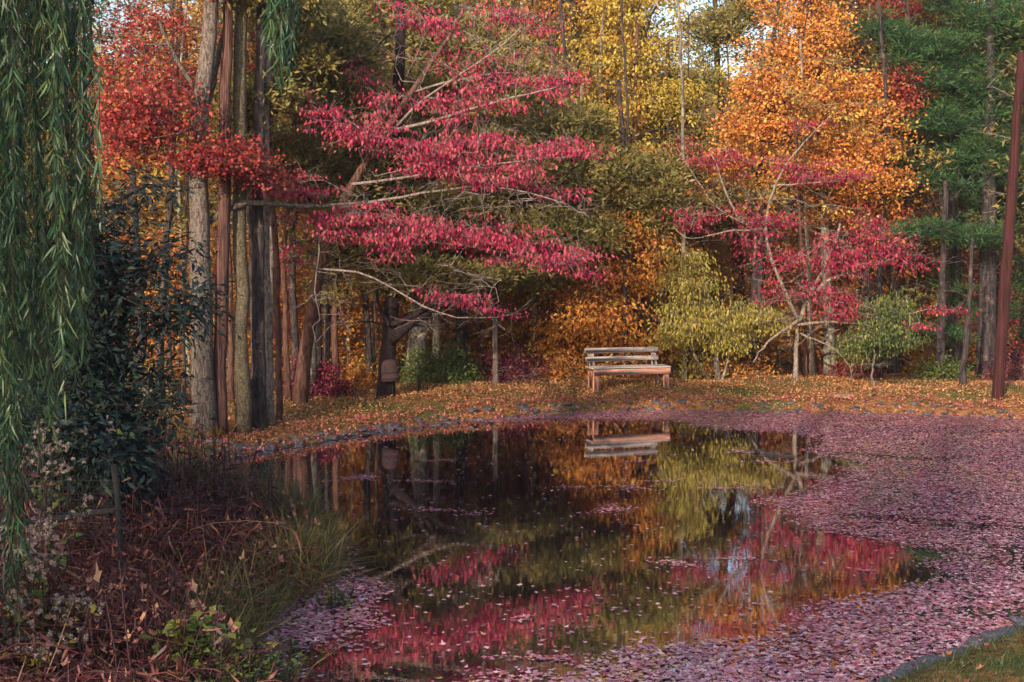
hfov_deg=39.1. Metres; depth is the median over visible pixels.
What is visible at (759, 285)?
bare tree
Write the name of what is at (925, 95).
cedar tree
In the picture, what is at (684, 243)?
bare tree
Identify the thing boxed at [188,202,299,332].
beech sapling
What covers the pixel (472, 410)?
stone
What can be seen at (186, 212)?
slender tree
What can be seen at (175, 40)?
hickory tree
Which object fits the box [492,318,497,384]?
wooden post
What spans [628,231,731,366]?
beech sapling
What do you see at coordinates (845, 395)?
stone
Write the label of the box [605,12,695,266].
bare tree
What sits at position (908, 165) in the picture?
bare tree
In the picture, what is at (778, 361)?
bare tree
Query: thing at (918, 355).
shrub
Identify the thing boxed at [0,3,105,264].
cedar tree
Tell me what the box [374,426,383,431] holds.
stone
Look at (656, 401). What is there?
stone
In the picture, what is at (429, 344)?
beech sapling
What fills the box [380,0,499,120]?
beech tree
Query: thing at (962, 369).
slender tree
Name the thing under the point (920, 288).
beech sapling
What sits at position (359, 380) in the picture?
shrub
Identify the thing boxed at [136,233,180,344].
beech sapling
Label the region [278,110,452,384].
slender tree
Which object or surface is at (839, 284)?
beech sapling
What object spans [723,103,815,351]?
cedar tree
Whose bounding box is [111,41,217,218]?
beech tree
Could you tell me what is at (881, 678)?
stone
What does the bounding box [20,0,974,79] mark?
sky
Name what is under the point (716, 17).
cedar tree
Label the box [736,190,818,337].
beech sapling
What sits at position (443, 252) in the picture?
beech sapling
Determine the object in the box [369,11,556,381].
slender tree
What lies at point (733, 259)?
bare tree
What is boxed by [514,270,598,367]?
beech sapling
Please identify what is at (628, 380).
leaf litter
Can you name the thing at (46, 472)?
seeding wildflower
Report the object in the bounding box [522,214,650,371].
beech sapling
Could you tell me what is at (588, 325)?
hickory sapling
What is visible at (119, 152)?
hickory tree
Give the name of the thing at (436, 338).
bare tree
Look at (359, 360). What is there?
shrub
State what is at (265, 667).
weed
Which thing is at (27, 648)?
seeding wildflower
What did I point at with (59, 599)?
seeding wildflower
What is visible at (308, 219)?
cedar tree
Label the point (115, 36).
cedar tree
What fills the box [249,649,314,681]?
weed
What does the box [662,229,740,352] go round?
beech sapling
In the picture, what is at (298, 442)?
stone
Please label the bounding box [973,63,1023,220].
bare sapling
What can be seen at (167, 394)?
shrub
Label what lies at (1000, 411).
stone
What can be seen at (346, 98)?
oak tree
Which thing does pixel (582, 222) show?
beech tree
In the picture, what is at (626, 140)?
bare tree
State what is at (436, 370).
shrub
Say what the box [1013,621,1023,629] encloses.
stone
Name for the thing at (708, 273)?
beech sapling
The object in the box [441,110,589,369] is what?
slender tree
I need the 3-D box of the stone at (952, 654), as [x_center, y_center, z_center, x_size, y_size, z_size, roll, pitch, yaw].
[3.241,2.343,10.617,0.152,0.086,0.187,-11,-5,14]
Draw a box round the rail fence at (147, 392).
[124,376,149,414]
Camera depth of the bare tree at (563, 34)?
30.81 m
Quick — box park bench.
[585,347,670,392]
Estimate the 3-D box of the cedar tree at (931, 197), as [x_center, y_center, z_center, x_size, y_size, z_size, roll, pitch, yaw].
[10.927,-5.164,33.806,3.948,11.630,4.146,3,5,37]
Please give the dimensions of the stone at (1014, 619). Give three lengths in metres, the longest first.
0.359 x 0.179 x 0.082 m
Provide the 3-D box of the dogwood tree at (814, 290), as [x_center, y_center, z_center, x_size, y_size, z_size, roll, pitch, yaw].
[5.771,-1.752,27.855,6.262,5.403,2.672,0,4,0]
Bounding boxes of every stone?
[236,442,247,452]
[264,442,275,450]
[288,436,301,440]
[291,440,303,445]
[320,436,337,439]
[347,430,355,434]
[356,426,367,431]
[364,431,375,433]
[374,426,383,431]
[384,426,394,429]
[385,422,400,426]
[417,421,426,424]
[428,422,441,424]
[466,408,477,412]
[472,417,484,420]
[482,405,493,411]
[516,404,530,410]
[533,408,539,413]
[651,399,662,403]
[762,403,770,408]
[832,394,854,398]
[877,676,889,681]
[891,669,908,678]
[899,661,933,670]
[917,654,944,663]
[942,652,960,658]
[944,647,971,653]
[966,638,986,647]
[978,630,995,637]
[983,630,1011,641]
[996,627,1020,634]
[997,409,1004,413]
[1009,615,1023,622]
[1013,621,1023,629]
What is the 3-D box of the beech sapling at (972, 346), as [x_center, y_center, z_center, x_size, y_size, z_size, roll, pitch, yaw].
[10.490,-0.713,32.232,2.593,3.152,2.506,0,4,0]
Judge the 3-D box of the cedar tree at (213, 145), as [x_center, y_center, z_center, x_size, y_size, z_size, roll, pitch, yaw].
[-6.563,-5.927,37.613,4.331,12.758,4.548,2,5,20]
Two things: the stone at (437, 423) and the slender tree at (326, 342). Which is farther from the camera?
the slender tree at (326, 342)
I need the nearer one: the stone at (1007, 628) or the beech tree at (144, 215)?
the stone at (1007, 628)
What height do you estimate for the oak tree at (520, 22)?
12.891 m
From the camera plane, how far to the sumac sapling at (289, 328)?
30.73 m
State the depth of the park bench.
27.28 m
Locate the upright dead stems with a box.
[0,404,290,681]
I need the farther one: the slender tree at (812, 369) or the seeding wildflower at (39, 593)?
the slender tree at (812, 369)
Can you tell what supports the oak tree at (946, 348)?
on the ground at (471, 398)
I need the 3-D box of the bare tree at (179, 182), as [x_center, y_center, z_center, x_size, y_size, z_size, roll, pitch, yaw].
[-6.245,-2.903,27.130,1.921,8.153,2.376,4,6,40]
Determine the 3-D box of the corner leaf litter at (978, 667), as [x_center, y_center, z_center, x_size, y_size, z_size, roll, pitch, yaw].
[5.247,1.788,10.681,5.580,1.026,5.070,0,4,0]
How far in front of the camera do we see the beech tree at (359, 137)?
35.42 m
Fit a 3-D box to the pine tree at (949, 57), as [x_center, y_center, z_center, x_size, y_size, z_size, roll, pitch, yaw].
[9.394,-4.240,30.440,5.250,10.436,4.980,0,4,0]
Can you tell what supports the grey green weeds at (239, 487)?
on the ground at (471, 398)
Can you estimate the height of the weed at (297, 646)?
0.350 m
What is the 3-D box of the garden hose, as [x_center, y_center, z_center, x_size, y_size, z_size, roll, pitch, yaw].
[-4.197,1.571,21.074,1.536,0.377,0.264,0,4,0]
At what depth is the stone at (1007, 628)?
11.19 m
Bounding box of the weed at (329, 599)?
[298,580,354,611]
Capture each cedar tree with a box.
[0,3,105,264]
[1,0,63,261]
[12,0,175,241]
[20,0,121,244]
[175,0,348,371]
[176,3,298,316]
[188,0,309,437]
[214,115,393,420]
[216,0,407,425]
[216,1,411,369]
[270,0,507,398]
[332,0,595,378]
[347,0,511,352]
[451,79,710,377]
[460,0,566,361]
[501,0,618,184]
[629,40,710,301]
[642,0,790,361]
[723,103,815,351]
[766,0,946,357]
[835,2,974,275]
[910,0,1023,359]
[919,0,1023,361]
[927,0,1023,281]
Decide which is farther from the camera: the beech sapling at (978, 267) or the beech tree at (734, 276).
the beech sapling at (978, 267)
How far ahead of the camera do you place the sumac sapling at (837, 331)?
32.16 m
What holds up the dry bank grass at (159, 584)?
on the ground at (471, 398)
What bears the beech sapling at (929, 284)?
on the ground at (471, 398)
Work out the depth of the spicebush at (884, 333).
27.59 m
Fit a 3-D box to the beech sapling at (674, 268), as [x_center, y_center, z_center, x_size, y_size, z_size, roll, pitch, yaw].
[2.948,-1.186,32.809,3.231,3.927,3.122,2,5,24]
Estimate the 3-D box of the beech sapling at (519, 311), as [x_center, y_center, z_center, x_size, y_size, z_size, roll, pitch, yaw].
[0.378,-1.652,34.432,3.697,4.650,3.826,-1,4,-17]
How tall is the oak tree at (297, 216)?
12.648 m
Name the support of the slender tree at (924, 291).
on the ground at (471, 398)
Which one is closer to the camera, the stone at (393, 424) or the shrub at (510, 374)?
the stone at (393, 424)
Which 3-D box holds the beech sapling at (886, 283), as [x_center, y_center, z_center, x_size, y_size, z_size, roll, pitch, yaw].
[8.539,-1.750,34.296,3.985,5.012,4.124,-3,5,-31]
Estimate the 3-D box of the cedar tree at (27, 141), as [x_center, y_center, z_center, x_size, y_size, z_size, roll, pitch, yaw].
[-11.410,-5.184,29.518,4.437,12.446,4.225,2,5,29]
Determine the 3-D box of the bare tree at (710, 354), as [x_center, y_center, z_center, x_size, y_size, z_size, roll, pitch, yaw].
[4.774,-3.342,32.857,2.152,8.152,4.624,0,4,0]
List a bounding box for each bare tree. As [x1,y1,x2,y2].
[95,0,234,406]
[110,0,217,393]
[138,10,300,404]
[210,22,326,396]
[217,87,306,389]
[219,20,348,400]
[270,112,284,345]
[275,32,380,397]
[287,139,374,372]
[311,0,352,392]
[347,3,392,383]
[405,26,452,358]
[407,2,460,354]
[447,6,538,365]
[501,5,558,353]
[521,8,557,287]
[559,0,636,373]
[569,11,649,365]
[577,0,696,379]
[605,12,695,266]
[629,0,725,381]
[640,26,711,357]
[686,15,747,363]
[696,20,771,362]
[707,1,816,372]
[730,10,860,370]
[768,55,919,300]
[777,0,875,377]
[795,0,952,380]
[817,3,905,367]
[871,1,960,372]
[910,17,974,361]
[919,17,995,274]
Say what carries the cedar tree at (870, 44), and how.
on the ground at (471, 398)
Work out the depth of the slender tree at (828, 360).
29.68 m
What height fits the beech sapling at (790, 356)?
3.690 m
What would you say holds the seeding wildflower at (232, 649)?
on the ground at (471, 398)
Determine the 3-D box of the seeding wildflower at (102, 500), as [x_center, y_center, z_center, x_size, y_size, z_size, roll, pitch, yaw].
[-3.530,1.261,12.028,0.581,1.300,0.489,-2,5,-22]
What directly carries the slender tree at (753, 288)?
on the ground at (471, 398)
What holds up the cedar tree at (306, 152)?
on the ground at (471, 398)
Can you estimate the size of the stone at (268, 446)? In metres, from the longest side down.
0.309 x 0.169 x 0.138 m
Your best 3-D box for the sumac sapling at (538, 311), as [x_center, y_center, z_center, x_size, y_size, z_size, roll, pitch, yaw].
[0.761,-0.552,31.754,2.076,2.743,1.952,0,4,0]
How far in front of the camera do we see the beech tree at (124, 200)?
29.76 m
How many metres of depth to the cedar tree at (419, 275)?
25.62 m
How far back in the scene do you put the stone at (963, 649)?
10.78 m
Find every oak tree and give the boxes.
[68,0,367,439]
[88,0,235,345]
[193,0,356,435]
[198,1,364,325]
[220,0,360,430]
[445,0,583,335]
[446,0,652,317]
[680,0,904,355]
[865,0,1009,349]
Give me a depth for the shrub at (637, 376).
29.07 m
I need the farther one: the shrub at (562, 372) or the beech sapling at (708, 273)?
the beech sapling at (708, 273)
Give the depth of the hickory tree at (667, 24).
37.21 m
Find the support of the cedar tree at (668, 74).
on the ground at (471, 398)
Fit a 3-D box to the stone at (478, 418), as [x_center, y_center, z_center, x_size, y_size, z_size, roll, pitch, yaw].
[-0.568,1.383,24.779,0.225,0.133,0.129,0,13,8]
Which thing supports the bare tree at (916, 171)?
on the ground at (471, 398)
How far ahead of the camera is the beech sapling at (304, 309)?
38.14 m
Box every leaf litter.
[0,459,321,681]
[149,362,1023,461]
[888,629,1023,681]
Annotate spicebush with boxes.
[631,235,804,381]
[817,282,934,386]
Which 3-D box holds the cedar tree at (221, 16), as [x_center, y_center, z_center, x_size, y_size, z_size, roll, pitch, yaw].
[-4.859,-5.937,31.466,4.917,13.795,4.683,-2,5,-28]
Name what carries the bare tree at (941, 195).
on the ground at (471, 398)
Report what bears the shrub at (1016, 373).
on the ground at (471, 398)
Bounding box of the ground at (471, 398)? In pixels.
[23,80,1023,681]
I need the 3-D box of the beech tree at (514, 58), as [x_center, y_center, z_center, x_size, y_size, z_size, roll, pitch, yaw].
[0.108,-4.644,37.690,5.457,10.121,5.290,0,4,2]
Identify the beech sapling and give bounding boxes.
[120,238,181,357]
[125,209,234,376]
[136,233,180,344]
[144,220,291,382]
[149,229,249,349]
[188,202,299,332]
[273,217,381,363]
[273,218,362,331]
[282,220,404,376]
[330,247,414,362]
[340,195,499,354]
[378,198,523,355]
[398,247,479,362]
[428,224,539,378]
[440,187,588,359]
[470,198,590,344]
[486,166,594,364]
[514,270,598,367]
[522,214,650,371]
[554,215,699,363]
[558,254,660,366]
[598,245,686,364]
[626,227,711,341]
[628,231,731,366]
[650,226,731,353]
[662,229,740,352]
[700,241,736,350]
[734,219,846,370]
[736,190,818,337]
[763,230,814,314]
[769,223,886,360]
[790,193,940,362]
[792,184,934,351]
[801,224,910,357]
[859,184,996,359]
[887,202,974,344]
[912,247,973,347]
[924,248,1023,362]
[931,209,1023,343]
[999,223,1023,331]
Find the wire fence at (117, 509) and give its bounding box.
[2,464,123,615]
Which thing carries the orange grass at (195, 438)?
on the ground at (471, 398)
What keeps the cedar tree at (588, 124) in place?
on the ground at (471, 398)
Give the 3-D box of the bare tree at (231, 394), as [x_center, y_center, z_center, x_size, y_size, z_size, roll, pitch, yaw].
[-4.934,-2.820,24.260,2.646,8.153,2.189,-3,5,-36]
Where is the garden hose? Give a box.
[202,440,266,451]
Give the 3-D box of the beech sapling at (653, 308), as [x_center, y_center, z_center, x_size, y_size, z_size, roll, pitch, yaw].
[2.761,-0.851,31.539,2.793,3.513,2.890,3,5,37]
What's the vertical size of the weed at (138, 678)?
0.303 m
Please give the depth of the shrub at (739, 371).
29.18 m
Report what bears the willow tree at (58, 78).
on the ground at (471, 398)
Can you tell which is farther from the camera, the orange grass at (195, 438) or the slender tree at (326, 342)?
the slender tree at (326, 342)
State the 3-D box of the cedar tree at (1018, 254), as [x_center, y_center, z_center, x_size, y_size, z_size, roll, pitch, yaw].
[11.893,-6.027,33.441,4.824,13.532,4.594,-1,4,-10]
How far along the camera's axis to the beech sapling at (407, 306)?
30.71 m
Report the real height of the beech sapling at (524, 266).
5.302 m
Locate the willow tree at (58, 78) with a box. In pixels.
[0,0,304,641]
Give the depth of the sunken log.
20.89 m
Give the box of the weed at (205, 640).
[139,601,256,679]
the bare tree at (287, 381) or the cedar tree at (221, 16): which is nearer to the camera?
the bare tree at (287, 381)
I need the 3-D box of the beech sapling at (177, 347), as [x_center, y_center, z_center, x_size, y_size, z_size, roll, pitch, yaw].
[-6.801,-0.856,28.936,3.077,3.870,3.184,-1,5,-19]
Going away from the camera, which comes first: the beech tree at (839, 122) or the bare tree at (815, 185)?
the bare tree at (815, 185)
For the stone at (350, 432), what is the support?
on the ground at (471, 398)
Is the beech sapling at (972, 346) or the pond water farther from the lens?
the beech sapling at (972, 346)
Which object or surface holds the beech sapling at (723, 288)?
on the ground at (471, 398)
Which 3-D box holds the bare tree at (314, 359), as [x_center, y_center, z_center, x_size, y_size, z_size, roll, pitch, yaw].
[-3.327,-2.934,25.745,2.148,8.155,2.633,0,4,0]
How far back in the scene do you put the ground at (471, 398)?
26.06 m
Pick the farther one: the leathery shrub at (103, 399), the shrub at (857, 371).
the shrub at (857, 371)
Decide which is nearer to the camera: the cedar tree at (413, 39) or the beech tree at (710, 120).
the cedar tree at (413, 39)
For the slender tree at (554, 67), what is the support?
on the ground at (471, 398)
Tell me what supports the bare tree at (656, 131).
on the ground at (471, 398)
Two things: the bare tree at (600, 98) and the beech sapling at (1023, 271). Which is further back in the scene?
the beech sapling at (1023, 271)
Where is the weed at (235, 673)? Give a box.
[166,652,279,681]
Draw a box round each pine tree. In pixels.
[833,0,1023,365]
[894,0,1023,377]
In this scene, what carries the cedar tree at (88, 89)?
on the ground at (471, 398)
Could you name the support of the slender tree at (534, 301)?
on the ground at (471, 398)
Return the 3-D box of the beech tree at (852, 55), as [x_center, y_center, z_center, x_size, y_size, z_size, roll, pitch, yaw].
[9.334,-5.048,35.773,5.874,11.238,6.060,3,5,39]
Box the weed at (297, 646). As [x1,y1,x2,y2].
[277,635,347,659]
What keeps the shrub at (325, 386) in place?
on the ground at (471, 398)
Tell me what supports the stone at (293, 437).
on the ground at (471, 398)
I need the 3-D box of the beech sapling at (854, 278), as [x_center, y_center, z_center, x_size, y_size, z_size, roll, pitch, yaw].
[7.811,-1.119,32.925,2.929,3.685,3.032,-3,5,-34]
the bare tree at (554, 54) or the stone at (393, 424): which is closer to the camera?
the stone at (393, 424)
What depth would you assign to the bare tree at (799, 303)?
29.74 m
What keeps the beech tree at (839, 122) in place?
on the ground at (471, 398)
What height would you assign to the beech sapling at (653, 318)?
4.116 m
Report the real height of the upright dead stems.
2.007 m
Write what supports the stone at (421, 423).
on the ground at (471, 398)
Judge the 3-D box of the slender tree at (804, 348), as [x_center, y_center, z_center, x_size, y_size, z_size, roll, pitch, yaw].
[5.583,-2.121,28.859,4.787,6.020,4.569,0,4,0]
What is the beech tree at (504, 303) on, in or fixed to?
on the ground at (471, 398)
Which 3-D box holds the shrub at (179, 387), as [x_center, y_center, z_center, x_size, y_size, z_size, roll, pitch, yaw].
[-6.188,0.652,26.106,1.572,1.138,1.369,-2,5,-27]
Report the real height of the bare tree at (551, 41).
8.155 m
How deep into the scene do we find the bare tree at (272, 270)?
25.92 m
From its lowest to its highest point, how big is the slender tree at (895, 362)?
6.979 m
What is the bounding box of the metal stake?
[417,361,420,392]
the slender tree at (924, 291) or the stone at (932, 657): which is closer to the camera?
the stone at (932, 657)
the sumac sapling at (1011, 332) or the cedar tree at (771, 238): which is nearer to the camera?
the sumac sapling at (1011, 332)
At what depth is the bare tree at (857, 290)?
31.27 m
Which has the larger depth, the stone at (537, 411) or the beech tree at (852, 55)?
the beech tree at (852, 55)
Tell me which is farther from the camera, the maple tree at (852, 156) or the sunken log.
the maple tree at (852, 156)
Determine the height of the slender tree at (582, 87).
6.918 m
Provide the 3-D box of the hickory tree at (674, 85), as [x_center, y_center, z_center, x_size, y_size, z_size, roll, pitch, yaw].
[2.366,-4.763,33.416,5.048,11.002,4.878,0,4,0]
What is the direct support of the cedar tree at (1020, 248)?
on the ground at (471, 398)
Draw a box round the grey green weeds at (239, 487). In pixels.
[1,427,367,535]
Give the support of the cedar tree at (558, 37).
on the ground at (471, 398)
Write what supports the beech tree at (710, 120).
on the ground at (471, 398)
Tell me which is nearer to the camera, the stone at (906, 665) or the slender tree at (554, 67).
the stone at (906, 665)
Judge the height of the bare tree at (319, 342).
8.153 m
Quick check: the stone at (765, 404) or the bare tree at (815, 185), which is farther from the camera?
the bare tree at (815, 185)
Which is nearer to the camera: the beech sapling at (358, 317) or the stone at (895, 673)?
the stone at (895, 673)
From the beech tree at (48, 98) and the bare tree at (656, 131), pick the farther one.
the beech tree at (48, 98)
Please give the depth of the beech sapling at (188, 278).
32.75 m
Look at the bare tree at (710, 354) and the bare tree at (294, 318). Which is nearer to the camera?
the bare tree at (294, 318)
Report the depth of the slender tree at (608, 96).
32.14 m
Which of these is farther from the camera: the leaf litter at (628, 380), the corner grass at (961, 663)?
the leaf litter at (628, 380)
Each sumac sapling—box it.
[249,278,306,375]
[509,275,574,368]
[739,267,794,361]
[815,300,858,356]
[946,252,1023,355]
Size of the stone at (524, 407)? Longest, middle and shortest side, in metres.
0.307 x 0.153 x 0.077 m
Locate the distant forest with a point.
(596, 14)
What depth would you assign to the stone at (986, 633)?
11.13 m
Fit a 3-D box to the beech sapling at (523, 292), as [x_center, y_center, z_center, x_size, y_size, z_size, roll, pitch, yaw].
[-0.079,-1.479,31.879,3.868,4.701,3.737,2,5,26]
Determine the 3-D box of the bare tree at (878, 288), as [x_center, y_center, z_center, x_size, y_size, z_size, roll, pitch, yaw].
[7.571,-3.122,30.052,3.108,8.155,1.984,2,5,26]
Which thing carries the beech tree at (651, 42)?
on the ground at (471, 398)
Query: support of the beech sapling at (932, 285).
on the ground at (471, 398)
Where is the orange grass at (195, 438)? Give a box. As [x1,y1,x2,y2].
[135,410,242,449]
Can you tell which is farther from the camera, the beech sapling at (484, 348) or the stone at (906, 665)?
the beech sapling at (484, 348)
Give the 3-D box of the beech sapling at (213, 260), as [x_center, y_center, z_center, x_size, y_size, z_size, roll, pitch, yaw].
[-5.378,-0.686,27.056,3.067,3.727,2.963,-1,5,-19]
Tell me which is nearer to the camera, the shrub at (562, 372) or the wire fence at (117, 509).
the wire fence at (117, 509)
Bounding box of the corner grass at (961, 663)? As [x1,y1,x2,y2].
[878,625,1023,681]
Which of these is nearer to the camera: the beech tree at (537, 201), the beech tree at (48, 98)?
the beech tree at (537, 201)
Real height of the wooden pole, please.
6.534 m
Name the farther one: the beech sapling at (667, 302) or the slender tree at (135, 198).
the beech sapling at (667, 302)
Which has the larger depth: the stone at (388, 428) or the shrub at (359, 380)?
the shrub at (359, 380)
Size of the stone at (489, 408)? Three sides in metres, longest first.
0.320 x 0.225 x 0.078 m
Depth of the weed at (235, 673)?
8.78 m
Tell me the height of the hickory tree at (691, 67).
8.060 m
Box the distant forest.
[22,0,1020,303]
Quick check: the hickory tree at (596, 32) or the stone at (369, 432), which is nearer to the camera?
the stone at (369, 432)
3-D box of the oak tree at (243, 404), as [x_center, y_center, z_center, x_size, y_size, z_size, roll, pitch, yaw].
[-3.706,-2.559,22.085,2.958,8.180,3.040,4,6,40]
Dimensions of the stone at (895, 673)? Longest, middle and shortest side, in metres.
0.209 x 0.114 x 0.061 m
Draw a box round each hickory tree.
[78,55,166,241]
[114,0,249,203]
[499,0,676,167]
[539,0,717,364]
[543,0,732,306]
[614,39,733,352]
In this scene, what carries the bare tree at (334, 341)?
on the ground at (471, 398)
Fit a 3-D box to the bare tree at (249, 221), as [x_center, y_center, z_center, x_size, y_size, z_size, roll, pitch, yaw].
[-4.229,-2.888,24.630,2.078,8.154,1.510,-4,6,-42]
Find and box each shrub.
[0,144,245,530]
[121,361,179,407]
[147,346,190,402]
[274,351,361,399]
[323,343,377,391]
[345,344,402,378]
[396,331,487,385]
[470,335,555,384]
[533,345,587,382]
[572,345,675,380]
[676,349,781,381]
[816,352,889,380]
[883,336,953,373]
[900,346,982,380]
[978,343,1023,382]
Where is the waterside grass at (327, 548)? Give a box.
[147,429,387,681]
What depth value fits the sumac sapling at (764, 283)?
34.03 m
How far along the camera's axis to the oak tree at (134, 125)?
20.71 m
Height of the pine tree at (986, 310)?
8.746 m
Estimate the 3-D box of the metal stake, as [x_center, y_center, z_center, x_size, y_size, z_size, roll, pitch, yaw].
[-1.727,0.766,26.730,0.064,0.784,0.070,0,4,0]
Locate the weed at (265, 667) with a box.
[174,638,304,681]
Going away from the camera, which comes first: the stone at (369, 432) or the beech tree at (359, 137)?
the stone at (369, 432)
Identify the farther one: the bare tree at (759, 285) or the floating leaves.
the bare tree at (759, 285)
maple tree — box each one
[691,0,933,376]
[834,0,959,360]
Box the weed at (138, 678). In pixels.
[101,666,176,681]
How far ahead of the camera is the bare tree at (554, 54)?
32.14 m
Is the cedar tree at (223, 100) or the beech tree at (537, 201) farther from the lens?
the beech tree at (537, 201)
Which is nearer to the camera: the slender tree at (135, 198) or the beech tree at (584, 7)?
the slender tree at (135, 198)
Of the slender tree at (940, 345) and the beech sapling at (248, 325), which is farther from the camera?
the beech sapling at (248, 325)
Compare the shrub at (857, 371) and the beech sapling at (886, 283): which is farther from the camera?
the beech sapling at (886, 283)
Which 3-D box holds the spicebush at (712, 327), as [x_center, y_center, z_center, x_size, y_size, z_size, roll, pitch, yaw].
[4.044,-0.595,28.375,3.356,3.429,2.784,0,4,0]
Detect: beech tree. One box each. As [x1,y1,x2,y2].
[24,14,113,234]
[25,48,182,297]
[84,22,232,357]
[105,0,329,346]
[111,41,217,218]
[230,188,312,330]
[299,1,416,336]
[300,144,379,365]
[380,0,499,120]
[409,180,494,294]
[452,199,533,337]
[458,0,591,349]
[486,114,594,294]
[493,0,674,342]
[518,157,617,364]
[556,0,709,193]
[652,122,751,365]
[671,113,772,294]
[723,100,818,270]
[731,1,934,241]
[783,0,978,354]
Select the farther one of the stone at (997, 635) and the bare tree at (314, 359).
the bare tree at (314, 359)
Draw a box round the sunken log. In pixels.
[753,449,796,457]
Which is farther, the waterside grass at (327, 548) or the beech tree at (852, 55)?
the beech tree at (852, 55)
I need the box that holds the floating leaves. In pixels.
[180,409,1023,681]
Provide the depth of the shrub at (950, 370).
29.46 m
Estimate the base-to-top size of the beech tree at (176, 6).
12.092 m
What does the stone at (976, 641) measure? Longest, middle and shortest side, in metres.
0.226 x 0.130 x 0.076 m
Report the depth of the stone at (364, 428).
23.10 m
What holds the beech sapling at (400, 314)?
on the ground at (471, 398)
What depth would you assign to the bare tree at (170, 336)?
25.16 m
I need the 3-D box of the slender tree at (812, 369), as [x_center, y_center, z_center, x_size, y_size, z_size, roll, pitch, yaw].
[5.684,-2.932,29.553,3.219,7.767,4.783,0,4,0]
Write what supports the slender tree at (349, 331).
on the ground at (471, 398)
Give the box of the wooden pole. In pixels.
[992,51,1023,399]
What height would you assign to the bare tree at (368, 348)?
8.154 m
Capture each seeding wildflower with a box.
[0,526,71,664]
[0,585,104,670]
[0,628,88,681]
[5,494,93,631]
[20,419,85,581]
[54,415,122,557]
[218,639,273,681]
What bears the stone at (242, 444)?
on the ground at (471, 398)
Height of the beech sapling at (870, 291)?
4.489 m
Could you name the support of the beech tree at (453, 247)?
on the ground at (471, 398)
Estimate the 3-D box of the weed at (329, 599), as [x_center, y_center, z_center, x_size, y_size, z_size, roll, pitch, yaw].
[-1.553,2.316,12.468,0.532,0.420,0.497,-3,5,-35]
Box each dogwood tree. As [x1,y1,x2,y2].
[231,0,625,404]
[650,114,977,385]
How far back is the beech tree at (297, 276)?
30.60 m
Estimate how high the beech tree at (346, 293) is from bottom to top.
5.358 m
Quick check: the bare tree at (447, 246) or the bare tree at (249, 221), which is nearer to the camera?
the bare tree at (249, 221)
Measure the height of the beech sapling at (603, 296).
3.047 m
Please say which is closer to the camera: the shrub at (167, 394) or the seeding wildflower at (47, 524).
the seeding wildflower at (47, 524)
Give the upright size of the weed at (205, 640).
0.591 m
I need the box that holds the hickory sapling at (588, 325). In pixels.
[513,137,698,374]
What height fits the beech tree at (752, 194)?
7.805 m
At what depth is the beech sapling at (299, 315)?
30.94 m
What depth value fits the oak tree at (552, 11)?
34.93 m
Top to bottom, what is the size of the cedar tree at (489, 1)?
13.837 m
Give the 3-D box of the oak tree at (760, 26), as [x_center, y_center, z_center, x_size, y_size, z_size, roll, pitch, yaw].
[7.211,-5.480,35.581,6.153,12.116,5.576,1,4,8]
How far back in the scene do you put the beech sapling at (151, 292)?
33.02 m
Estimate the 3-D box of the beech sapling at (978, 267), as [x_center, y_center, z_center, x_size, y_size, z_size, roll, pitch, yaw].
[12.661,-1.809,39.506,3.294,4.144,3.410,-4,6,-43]
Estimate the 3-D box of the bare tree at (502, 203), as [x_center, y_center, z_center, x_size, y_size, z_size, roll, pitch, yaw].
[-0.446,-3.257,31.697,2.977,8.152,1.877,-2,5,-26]
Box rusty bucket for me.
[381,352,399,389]
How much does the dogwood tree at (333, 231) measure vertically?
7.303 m
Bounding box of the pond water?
[186,410,1023,681]
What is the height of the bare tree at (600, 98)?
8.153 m
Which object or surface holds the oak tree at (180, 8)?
on the ground at (471, 398)
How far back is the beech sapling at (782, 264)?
40.77 m
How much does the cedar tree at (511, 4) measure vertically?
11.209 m
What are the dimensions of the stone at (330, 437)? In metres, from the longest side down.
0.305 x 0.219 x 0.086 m
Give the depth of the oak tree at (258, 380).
21.98 m
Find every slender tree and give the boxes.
[26,34,312,404]
[28,11,291,411]
[72,81,293,408]
[246,104,424,366]
[277,124,355,370]
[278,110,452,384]
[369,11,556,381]
[432,60,619,374]
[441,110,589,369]
[496,54,619,366]
[496,57,690,370]
[520,60,698,208]
[635,44,903,370]
[676,84,930,376]
[701,3,892,376]
[743,62,954,377]
[775,60,999,374]
[844,217,1023,386]
[846,139,1023,379]
[909,199,1017,357]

